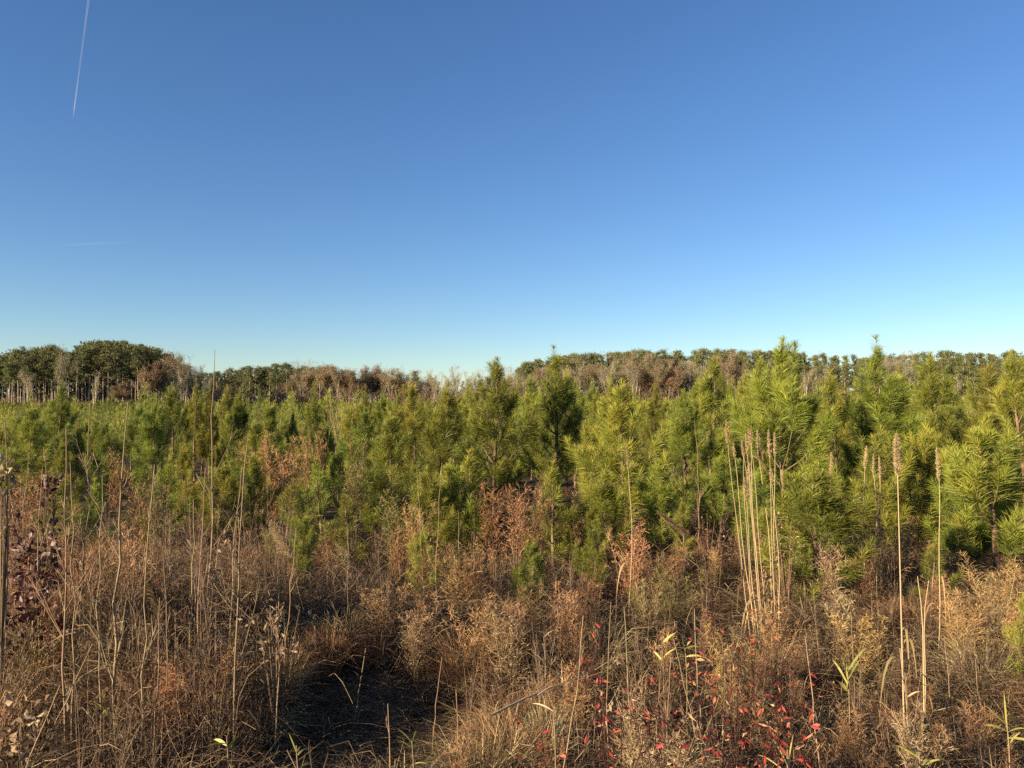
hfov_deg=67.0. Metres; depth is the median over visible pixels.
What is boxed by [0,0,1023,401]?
sky
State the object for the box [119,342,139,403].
tall pine
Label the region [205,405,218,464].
young pine
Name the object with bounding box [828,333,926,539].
young pine
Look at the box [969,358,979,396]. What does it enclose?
evergreen pine
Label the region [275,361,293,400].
evergreen pine
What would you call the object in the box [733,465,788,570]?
young pine
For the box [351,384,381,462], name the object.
young pine
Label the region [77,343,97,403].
tall pine
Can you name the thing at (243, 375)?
evergreen pine
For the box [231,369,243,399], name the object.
evergreen pine
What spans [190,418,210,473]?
young pine
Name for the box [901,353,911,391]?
evergreen pine
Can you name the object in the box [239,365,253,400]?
evergreen pine
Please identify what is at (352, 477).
young pine
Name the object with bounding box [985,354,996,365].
evergreen pine
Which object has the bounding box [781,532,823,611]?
young pine
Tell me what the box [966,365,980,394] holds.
evergreen pine
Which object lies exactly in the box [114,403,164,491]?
young pine
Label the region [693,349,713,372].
evergreen pine
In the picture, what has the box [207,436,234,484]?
young pine
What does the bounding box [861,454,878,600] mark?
reed stalk
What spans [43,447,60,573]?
reed stalk
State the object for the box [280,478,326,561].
young pine
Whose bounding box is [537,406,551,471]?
young pine
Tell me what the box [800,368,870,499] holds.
young pine
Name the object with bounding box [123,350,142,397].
tall pine
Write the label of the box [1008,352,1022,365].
evergreen pine
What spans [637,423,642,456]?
young pine
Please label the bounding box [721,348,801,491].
young pine
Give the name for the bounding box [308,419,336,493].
young pine
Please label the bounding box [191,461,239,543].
young pine
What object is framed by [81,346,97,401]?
tall pine
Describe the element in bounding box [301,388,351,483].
young pine
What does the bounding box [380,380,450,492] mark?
young pine
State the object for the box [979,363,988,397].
evergreen pine
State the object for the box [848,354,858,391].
evergreen pine
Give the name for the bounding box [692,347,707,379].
evergreen pine
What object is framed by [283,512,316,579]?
young pine
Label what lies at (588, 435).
young pine
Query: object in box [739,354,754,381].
evergreen pine
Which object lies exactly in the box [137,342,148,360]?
tall pine
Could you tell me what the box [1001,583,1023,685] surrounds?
young pine
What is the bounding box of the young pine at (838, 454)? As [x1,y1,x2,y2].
[823,423,858,495]
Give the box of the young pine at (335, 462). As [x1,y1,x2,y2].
[321,441,358,514]
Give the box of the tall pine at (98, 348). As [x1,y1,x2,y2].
[91,340,106,394]
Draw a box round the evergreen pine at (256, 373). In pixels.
[249,368,261,401]
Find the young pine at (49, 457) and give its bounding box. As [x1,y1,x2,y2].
[33,437,53,477]
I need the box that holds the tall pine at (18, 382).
[11,359,26,401]
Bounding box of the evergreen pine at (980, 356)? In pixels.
[974,352,986,382]
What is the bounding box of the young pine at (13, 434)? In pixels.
[4,413,40,485]
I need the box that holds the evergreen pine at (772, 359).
[768,352,776,369]
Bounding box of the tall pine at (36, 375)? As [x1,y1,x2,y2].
[29,347,40,401]
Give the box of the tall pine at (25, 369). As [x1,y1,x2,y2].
[13,357,38,400]
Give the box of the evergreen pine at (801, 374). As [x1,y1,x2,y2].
[796,357,801,389]
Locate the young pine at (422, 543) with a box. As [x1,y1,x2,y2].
[405,526,441,596]
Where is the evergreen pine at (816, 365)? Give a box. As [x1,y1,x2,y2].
[811,362,820,394]
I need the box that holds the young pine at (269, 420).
[235,402,306,503]
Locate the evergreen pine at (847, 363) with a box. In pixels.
[841,361,852,397]
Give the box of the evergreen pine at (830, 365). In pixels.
[826,363,837,377]
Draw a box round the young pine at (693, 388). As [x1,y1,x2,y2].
[682,383,712,458]
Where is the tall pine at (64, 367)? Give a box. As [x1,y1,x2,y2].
[61,350,71,383]
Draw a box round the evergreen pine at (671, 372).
[663,355,676,397]
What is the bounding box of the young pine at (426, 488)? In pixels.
[404,466,460,563]
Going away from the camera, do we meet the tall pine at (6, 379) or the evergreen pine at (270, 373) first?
the tall pine at (6, 379)
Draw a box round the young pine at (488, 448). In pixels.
[480,411,501,478]
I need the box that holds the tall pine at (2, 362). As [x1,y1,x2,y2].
[0,355,7,402]
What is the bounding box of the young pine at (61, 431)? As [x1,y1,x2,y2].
[41,391,73,456]
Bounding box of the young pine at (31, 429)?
[0,404,61,506]
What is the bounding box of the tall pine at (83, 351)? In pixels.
[75,347,91,402]
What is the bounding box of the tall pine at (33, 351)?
[21,348,40,398]
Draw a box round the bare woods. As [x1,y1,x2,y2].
[0,344,1021,403]
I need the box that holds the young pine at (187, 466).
[165,443,210,529]
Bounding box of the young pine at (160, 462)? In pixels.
[142,445,173,483]
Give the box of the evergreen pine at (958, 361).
[953,357,964,395]
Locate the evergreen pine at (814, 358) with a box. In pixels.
[809,352,820,384]
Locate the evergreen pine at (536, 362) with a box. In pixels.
[529,359,541,390]
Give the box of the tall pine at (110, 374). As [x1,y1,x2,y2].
[104,345,116,378]
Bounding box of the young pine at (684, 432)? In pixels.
[650,388,717,521]
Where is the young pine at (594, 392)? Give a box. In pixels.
[581,377,599,442]
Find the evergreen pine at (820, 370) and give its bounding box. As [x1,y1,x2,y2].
[816,364,825,393]
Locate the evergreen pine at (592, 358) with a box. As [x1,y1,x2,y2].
[583,352,599,396]
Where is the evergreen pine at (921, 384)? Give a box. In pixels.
[915,366,927,399]
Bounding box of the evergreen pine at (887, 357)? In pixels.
[884,355,894,380]
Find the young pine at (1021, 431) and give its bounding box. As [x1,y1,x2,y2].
[983,392,1022,472]
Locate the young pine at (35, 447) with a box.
[8,430,49,486]
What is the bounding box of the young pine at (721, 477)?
[691,449,755,550]
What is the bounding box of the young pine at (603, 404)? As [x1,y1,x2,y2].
[593,371,634,486]
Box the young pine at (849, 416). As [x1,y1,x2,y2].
[842,388,856,440]
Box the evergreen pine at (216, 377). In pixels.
[211,371,224,397]
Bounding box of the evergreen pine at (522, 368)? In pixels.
[518,366,527,399]
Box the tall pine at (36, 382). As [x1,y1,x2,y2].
[27,357,38,389]
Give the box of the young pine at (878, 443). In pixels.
[826,423,918,558]
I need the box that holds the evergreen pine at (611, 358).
[607,353,619,376]
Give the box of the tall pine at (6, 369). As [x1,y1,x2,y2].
[0,362,13,398]
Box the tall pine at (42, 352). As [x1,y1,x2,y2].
[33,348,52,400]
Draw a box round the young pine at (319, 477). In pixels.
[288,457,350,556]
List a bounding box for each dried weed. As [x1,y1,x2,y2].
[0,469,64,552]
[70,625,111,712]
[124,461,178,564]
[139,656,189,753]
[151,643,259,750]
[216,608,292,718]
[235,430,306,532]
[271,451,304,535]
[295,425,327,524]
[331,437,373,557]
[356,583,413,646]
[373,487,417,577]
[395,592,445,683]
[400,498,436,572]
[433,539,486,622]
[441,589,500,705]
[481,603,534,706]
[498,481,536,568]
[515,485,554,576]
[519,565,546,623]
[548,658,608,754]
[600,517,651,615]
[606,680,656,767]
[609,707,719,767]
[646,561,704,631]
[698,620,744,721]
[706,548,724,593]
[745,596,810,674]
[807,539,850,634]
[828,612,889,690]
[887,699,959,767]
[928,586,1000,661]
[957,552,1023,637]
[998,604,1023,664]
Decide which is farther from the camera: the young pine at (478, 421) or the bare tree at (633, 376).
the bare tree at (633, 376)
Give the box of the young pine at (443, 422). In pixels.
[403,380,486,522]
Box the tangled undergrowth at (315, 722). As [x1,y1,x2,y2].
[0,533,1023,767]
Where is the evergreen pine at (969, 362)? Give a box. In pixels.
[963,355,974,395]
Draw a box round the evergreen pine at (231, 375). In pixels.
[224,367,237,396]
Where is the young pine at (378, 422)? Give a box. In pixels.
[376,402,393,467]
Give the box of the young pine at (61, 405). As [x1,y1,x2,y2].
[38,380,81,478]
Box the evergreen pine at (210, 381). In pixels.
[207,372,215,396]
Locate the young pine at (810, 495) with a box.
[748,460,884,599]
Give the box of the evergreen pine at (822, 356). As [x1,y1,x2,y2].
[814,351,828,387]
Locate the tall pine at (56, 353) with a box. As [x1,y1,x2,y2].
[49,347,68,389]
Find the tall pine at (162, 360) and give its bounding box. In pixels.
[159,354,166,377]
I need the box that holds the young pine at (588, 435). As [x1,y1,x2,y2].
[575,395,618,519]
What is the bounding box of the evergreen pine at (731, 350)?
[723,348,738,384]
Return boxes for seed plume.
[144,578,173,667]
[269,519,297,613]
[657,511,701,571]
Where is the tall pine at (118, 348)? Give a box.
[110,341,128,385]
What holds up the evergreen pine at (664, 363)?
on the ground at (330, 514)
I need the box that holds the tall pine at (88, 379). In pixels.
[85,343,94,402]
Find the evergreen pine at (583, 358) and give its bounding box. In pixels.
[574,352,596,393]
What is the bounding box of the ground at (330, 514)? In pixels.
[0,402,1023,767]
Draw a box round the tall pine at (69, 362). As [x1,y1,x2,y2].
[64,352,76,377]
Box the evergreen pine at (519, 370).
[514,366,523,395]
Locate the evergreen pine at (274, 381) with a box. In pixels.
[266,364,281,397]
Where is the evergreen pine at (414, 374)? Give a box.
[407,370,419,396]
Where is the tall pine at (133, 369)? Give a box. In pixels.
[127,347,146,402]
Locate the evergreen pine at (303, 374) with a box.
[299,364,310,398]
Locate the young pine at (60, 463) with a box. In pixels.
[45,439,91,522]
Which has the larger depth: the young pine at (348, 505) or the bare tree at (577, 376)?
the bare tree at (577, 376)
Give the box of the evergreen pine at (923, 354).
[917,351,927,379]
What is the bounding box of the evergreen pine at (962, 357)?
[954,354,970,393]
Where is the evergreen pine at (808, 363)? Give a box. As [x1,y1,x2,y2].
[802,362,812,393]
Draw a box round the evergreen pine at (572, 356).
[568,352,580,371]
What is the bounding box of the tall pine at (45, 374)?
[35,346,51,401]
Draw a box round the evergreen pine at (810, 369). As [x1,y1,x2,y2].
[803,367,815,395]
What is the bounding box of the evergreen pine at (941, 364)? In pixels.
[932,361,947,388]
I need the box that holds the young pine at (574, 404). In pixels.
[548,365,585,492]
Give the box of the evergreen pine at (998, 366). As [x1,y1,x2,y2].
[993,362,1004,387]
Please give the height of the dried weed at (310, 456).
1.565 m
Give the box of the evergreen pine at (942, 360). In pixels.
[936,358,948,386]
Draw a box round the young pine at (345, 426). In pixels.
[326,403,375,492]
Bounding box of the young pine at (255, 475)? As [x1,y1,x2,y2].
[229,453,282,539]
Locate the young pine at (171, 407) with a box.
[159,383,196,469]
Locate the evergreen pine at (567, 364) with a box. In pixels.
[561,361,573,382]
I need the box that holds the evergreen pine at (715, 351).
[711,347,721,379]
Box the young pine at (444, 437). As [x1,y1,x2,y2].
[433,395,467,466]
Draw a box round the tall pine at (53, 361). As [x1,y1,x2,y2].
[49,356,60,393]
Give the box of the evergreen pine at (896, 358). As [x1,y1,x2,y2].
[894,355,905,367]
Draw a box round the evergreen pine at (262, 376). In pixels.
[257,366,273,394]
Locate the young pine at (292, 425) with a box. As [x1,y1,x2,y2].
[282,408,299,462]
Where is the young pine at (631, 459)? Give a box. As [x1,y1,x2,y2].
[609,424,645,493]
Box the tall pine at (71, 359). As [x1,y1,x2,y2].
[68,347,86,401]
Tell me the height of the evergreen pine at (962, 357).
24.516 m
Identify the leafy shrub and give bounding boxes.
[0,679,69,767]
[1,502,80,656]
[1,548,81,694]
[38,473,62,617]
[244,591,318,750]
[605,704,766,767]
[680,506,745,576]
[767,505,804,617]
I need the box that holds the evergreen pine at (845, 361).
[840,355,852,388]
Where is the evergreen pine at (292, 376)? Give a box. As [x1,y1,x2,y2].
[282,363,297,398]
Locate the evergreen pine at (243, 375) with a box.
[236,366,252,398]
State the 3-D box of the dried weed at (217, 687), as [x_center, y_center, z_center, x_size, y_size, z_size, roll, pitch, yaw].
[-1.521,1.571,3.873,0.416,0.535,0.468,-1,-2,39]
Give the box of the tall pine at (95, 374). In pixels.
[85,345,105,395]
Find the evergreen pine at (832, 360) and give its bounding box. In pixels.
[826,356,838,372]
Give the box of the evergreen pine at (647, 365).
[642,351,654,396]
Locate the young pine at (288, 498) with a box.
[261,477,321,562]
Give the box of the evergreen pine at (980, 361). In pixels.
[976,358,987,395]
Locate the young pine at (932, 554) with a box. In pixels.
[906,536,965,609]
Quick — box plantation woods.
[0,371,996,456]
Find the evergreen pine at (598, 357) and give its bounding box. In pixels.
[588,350,606,395]
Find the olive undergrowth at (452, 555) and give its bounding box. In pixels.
[32,464,1004,626]
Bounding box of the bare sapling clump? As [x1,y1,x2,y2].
[324,384,357,478]
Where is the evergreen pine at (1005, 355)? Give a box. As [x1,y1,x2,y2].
[995,352,1011,369]
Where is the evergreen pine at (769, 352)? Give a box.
[765,349,774,373]
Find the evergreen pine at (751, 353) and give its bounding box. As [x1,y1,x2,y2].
[746,349,756,366]
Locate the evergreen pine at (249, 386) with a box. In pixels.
[241,365,256,398]
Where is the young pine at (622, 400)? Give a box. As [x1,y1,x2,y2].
[560,377,676,539]
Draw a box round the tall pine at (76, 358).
[66,355,85,400]
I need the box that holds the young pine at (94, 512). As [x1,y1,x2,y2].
[71,477,118,551]
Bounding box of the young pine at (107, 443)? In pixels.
[81,417,128,516]
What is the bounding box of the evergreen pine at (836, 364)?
[831,363,840,398]
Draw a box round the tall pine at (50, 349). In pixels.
[33,344,65,401]
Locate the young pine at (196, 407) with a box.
[177,378,206,480]
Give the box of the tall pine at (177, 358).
[172,355,190,383]
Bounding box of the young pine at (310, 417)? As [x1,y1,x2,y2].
[297,382,330,483]
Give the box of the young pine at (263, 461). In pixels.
[243,435,285,512]
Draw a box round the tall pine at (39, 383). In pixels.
[35,371,46,405]
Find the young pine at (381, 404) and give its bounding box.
[371,390,390,475]
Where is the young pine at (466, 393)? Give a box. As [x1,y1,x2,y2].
[452,383,475,456]
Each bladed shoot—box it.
[90,690,108,766]
[183,537,201,599]
[208,729,236,767]
[284,734,311,767]
[398,729,429,767]
[442,685,467,766]
[533,688,569,767]
[534,631,550,721]
[649,633,674,715]
[673,637,703,737]
[759,737,792,767]
[834,648,865,741]
[888,655,919,756]
[894,745,938,767]
[984,695,1023,767]
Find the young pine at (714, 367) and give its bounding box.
[672,355,752,500]
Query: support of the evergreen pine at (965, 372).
on the ground at (330, 514)
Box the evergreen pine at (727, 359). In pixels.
[722,353,736,374]
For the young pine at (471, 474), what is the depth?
8.82 m
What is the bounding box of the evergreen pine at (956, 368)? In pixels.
[952,366,962,396]
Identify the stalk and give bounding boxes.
[0,453,21,705]
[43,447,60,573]
[491,649,621,715]
[616,444,637,627]
[725,420,750,641]
[732,442,772,649]
[741,440,764,650]
[742,441,756,652]
[742,478,761,656]
[745,433,776,653]
[747,428,776,640]
[747,463,776,648]
[748,429,762,639]
[755,429,781,639]
[758,432,780,625]
[763,429,779,649]
[769,468,789,659]
[819,452,832,577]
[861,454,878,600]
[863,445,874,601]
[873,456,888,591]
[879,433,916,758]
[899,576,951,745]
[900,650,931,753]
[912,581,928,754]
[923,446,945,659]
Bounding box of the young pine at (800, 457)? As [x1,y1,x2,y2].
[774,409,818,506]
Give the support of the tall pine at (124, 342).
on the ground at (330, 514)
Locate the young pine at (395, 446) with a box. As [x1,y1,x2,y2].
[341,411,430,547]
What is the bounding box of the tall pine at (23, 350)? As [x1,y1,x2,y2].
[18,346,30,401]
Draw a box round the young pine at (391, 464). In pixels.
[380,441,402,480]
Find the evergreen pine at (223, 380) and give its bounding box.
[219,372,227,396]
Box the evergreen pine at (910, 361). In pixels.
[905,358,916,393]
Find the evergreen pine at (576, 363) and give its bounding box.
[571,355,584,387]
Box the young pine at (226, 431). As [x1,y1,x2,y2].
[206,411,241,477]
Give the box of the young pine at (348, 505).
[317,489,369,569]
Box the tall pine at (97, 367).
[93,340,114,399]
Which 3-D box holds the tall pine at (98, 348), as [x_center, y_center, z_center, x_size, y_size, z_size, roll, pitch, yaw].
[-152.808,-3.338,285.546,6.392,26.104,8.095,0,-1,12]
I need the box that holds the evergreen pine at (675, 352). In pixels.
[670,350,682,394]
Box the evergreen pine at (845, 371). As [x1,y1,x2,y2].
[839,362,850,398]
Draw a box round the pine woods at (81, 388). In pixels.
[0,339,1023,403]
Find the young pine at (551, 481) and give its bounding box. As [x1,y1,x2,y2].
[521,458,582,565]
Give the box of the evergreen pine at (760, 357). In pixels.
[749,350,771,373]
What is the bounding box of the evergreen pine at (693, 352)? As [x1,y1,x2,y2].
[688,349,702,389]
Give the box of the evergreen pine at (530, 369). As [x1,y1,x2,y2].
[525,361,539,378]
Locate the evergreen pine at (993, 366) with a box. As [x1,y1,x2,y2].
[987,360,997,381]
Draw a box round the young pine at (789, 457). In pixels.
[772,418,804,483]
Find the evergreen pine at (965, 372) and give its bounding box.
[957,361,974,395]
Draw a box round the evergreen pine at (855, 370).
[849,362,861,393]
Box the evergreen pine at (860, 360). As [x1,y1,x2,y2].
[852,358,867,393]
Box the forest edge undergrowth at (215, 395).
[0,381,963,405]
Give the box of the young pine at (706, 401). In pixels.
[667,369,750,515]
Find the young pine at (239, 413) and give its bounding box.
[218,390,259,481]
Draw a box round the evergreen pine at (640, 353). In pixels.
[627,348,653,394]
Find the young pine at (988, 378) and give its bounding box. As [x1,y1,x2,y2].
[936,361,1023,518]
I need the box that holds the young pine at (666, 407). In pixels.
[649,398,687,476]
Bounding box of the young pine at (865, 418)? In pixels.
[854,400,883,446]
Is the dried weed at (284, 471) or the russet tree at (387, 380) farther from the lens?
the russet tree at (387, 380)
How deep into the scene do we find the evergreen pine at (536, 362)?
361.74 m
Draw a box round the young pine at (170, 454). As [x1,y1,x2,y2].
[158,448,183,514]
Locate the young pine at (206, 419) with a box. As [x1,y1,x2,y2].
[194,386,219,476]
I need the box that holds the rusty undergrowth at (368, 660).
[0,448,1023,767]
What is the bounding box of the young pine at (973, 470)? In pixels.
[936,416,1023,579]
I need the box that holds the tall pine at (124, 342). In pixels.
[112,340,130,399]
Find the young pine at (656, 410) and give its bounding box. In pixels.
[638,377,670,464]
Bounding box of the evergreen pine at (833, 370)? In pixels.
[828,367,840,390]
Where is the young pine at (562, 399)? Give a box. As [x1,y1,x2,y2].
[514,344,588,507]
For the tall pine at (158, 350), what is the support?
on the ground at (330, 514)
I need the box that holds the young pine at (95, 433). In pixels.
[80,418,107,483]
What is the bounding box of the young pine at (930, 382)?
[890,349,968,509]
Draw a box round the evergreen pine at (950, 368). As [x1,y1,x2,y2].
[945,361,956,391]
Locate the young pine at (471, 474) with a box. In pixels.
[433,448,500,550]
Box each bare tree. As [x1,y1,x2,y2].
[19,369,36,402]
[52,348,70,393]
[55,346,78,394]
[91,371,105,402]
[128,371,148,398]
[159,380,171,395]
[160,352,179,387]
[167,370,181,399]
[170,351,189,399]
[174,352,193,402]
[178,377,186,399]
[180,365,205,399]
[180,370,197,403]
[190,366,202,396]
[191,371,202,397]
[193,365,213,401]
[201,378,212,401]
[288,361,310,401]
[299,359,312,400]
[326,373,338,392]
[404,369,413,398]
[416,376,425,389]
[421,379,430,398]
[423,374,436,403]
[427,372,438,397]
[430,375,442,400]
[442,365,458,395]
[449,368,457,396]
[456,371,462,394]
[456,371,469,393]
[467,375,476,391]
[472,369,485,391]
[500,371,522,393]
[504,364,524,382]
[560,364,581,382]
[572,358,584,389]
[575,373,586,390]
[585,367,610,391]
[594,359,608,393]
[602,352,628,391]
[602,368,616,393]
[604,360,625,386]
[626,364,641,396]
[636,351,656,393]
[672,360,695,395]
[674,363,688,394]
[683,366,698,393]
[693,365,708,385]
[723,351,747,389]
[736,368,757,385]
[800,371,813,399]
[807,367,820,392]
[815,363,829,386]
[874,355,895,385]
[884,354,903,381]
[889,348,913,381]
[896,352,914,388]
[907,368,919,392]
[947,376,961,395]
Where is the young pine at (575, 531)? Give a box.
[547,497,589,562]
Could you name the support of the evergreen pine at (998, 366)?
on the ground at (330, 514)
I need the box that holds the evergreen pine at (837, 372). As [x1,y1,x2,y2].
[834,363,844,395]
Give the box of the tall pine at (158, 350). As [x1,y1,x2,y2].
[151,346,165,402]
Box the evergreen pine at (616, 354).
[610,350,621,384]
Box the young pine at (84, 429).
[71,418,99,482]
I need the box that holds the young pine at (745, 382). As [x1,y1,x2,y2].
[727,369,757,451]
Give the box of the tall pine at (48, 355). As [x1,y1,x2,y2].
[38,349,51,400]
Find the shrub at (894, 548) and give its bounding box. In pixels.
[859,511,920,592]
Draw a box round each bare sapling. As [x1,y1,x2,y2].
[0,422,18,654]
[7,686,59,767]
[8,456,28,648]
[14,429,89,765]
[29,468,52,665]
[31,643,92,767]
[57,474,125,764]
[60,463,81,758]
[73,402,136,697]
[87,401,156,767]
[123,465,174,767]
[144,597,177,767]
[153,549,170,767]
[172,350,246,654]
[187,500,224,696]
[193,468,214,746]
[200,433,260,767]
[205,468,241,680]
[264,574,285,765]
[281,528,299,677]
[327,547,361,663]
[353,648,365,732]
[386,704,397,767]
[409,468,423,591]
[425,468,441,602]
[432,659,441,756]
[456,512,469,616]
[563,616,583,767]
[603,605,625,766]
[614,607,631,754]
[664,657,671,766]
[673,639,709,767]
[694,419,706,559]
[694,609,724,754]
[802,639,824,767]
[850,616,859,749]
[940,639,979,742]
[972,648,982,714]
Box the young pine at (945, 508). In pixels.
[922,462,1005,571]
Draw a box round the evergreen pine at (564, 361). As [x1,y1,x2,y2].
[558,357,568,377]
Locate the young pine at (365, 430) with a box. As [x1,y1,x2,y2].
[336,407,389,533]
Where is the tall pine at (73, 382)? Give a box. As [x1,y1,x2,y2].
[66,355,79,391]
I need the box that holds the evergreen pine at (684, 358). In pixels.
[679,355,687,380]
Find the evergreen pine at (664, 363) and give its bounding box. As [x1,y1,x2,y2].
[655,348,670,397]
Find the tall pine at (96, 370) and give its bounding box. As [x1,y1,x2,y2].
[90,340,101,403]
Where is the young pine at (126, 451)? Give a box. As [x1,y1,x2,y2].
[122,429,140,470]
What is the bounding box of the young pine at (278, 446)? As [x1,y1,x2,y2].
[272,432,288,488]
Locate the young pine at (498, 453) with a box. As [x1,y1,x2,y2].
[486,422,525,485]
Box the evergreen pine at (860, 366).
[856,364,864,398]
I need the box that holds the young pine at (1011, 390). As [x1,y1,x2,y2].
[972,371,1023,458]
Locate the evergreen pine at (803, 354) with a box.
[796,350,806,380]
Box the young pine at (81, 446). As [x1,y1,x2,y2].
[60,423,88,486]
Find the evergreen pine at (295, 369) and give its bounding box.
[292,368,302,384]
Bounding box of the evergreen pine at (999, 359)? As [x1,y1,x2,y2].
[994,358,1002,384]
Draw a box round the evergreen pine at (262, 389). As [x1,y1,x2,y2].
[260,368,267,398]
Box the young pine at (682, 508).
[665,497,700,559]
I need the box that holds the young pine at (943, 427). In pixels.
[933,398,956,480]
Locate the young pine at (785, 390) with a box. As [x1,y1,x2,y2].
[725,334,839,530]
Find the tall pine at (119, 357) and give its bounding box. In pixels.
[111,350,128,403]
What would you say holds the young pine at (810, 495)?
on the ground at (330, 514)
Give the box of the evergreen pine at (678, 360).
[673,352,686,393]
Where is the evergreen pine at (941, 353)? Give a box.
[936,350,948,379]
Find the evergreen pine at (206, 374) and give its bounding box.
[203,372,210,389]
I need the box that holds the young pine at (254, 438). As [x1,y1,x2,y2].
[225,420,279,511]
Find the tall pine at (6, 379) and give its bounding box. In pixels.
[0,356,18,401]
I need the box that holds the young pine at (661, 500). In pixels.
[634,458,695,555]
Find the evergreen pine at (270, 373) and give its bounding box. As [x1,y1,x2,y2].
[265,366,275,394]
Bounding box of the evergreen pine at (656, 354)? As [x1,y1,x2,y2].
[650,351,669,376]
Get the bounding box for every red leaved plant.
[500,712,589,767]
[572,614,606,752]
[585,637,613,767]
[594,696,658,767]
[625,682,713,767]
[646,630,759,767]
[647,653,687,767]
[684,627,734,749]
[695,650,788,767]
[697,707,820,767]
[706,628,830,767]
[712,614,823,741]
[726,637,833,767]
[734,590,781,726]
[744,662,812,767]
[780,700,825,767]
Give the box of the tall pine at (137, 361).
[126,346,147,392]
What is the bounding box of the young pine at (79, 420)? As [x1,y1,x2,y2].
[67,412,81,444]
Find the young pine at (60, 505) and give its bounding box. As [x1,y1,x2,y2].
[28,478,77,550]
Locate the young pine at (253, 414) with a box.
[248,400,262,430]
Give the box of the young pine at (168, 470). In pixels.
[129,457,204,549]
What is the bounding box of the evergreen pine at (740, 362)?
[734,355,744,386]
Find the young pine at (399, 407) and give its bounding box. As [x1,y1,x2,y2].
[379,405,417,479]
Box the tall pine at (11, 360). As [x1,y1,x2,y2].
[4,349,19,394]
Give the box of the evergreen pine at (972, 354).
[965,351,980,395]
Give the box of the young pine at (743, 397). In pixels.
[731,391,778,486]
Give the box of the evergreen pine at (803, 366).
[798,364,815,397]
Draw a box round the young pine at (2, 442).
[0,427,16,489]
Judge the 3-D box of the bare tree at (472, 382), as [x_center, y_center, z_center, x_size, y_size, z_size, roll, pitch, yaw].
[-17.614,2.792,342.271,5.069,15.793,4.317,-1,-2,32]
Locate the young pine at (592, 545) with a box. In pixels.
[570,515,612,590]
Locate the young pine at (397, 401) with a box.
[392,389,410,459]
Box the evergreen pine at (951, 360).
[945,356,959,391]
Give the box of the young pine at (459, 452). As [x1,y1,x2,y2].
[452,407,488,492]
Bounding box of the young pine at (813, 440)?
[798,411,819,470]
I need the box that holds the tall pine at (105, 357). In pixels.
[93,340,117,397]
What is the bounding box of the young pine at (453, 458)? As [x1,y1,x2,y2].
[445,424,465,465]
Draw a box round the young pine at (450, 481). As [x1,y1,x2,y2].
[432,457,490,560]
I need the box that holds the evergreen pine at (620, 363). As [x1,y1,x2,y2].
[613,351,627,389]
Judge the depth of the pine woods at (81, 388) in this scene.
343.20 m
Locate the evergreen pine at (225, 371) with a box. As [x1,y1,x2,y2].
[221,369,232,393]
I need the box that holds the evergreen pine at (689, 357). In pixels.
[685,354,694,394]
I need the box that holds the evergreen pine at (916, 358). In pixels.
[911,354,921,371]
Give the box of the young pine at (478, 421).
[452,356,539,515]
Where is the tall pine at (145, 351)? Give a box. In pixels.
[138,346,151,398]
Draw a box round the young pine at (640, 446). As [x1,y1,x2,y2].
[634,431,643,470]
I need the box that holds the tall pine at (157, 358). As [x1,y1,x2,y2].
[149,353,161,371]
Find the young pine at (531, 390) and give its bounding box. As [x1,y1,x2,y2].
[506,373,560,496]
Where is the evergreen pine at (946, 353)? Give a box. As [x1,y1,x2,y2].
[941,349,954,377]
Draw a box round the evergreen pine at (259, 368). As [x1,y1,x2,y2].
[253,365,265,397]
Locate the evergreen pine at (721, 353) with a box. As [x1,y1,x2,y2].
[716,351,729,373]
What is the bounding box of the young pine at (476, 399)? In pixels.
[456,390,493,460]
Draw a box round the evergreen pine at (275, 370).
[264,362,284,397]
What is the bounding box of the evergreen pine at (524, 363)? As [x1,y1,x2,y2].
[519,360,529,384]
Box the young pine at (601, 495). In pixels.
[574,464,633,568]
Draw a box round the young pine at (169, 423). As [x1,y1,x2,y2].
[160,388,188,462]
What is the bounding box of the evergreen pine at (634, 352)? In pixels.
[626,347,641,393]
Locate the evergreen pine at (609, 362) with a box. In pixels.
[603,357,616,392]
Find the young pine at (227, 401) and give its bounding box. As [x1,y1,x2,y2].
[210,384,241,469]
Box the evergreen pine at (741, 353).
[734,349,752,375]
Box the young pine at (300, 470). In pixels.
[283,432,313,484]
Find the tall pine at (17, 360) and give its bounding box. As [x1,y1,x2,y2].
[10,349,26,403]
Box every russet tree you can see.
[109,379,128,402]
[117,379,134,403]
[136,361,161,398]
[143,348,182,399]
[282,368,310,401]
[301,367,315,400]
[303,362,330,394]
[317,363,336,400]
[317,371,333,397]
[321,361,342,402]
[325,364,343,399]
[332,367,352,398]
[337,369,351,400]
[342,369,366,399]
[343,367,358,399]
[350,368,374,397]
[362,364,379,401]
[362,368,373,390]
[369,373,379,398]
[372,366,385,395]
[377,374,392,400]
[380,366,402,401]
[389,373,401,394]
[393,369,407,401]
[506,380,523,391]
[531,367,545,390]
[539,365,563,393]
[580,362,601,390]
[615,352,654,399]
[636,363,653,399]
[644,354,675,399]
[648,362,686,399]
[682,360,705,384]
[714,351,745,385]
[719,360,737,382]
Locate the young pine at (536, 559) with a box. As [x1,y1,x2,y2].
[511,538,548,607]
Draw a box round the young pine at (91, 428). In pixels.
[87,413,94,459]
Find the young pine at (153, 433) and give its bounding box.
[127,394,184,512]
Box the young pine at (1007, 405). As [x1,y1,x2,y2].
[981,348,1023,546]
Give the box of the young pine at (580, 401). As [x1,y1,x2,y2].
[551,386,589,487]
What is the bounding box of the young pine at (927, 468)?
[863,420,959,557]
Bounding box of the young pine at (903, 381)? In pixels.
[874,366,922,499]

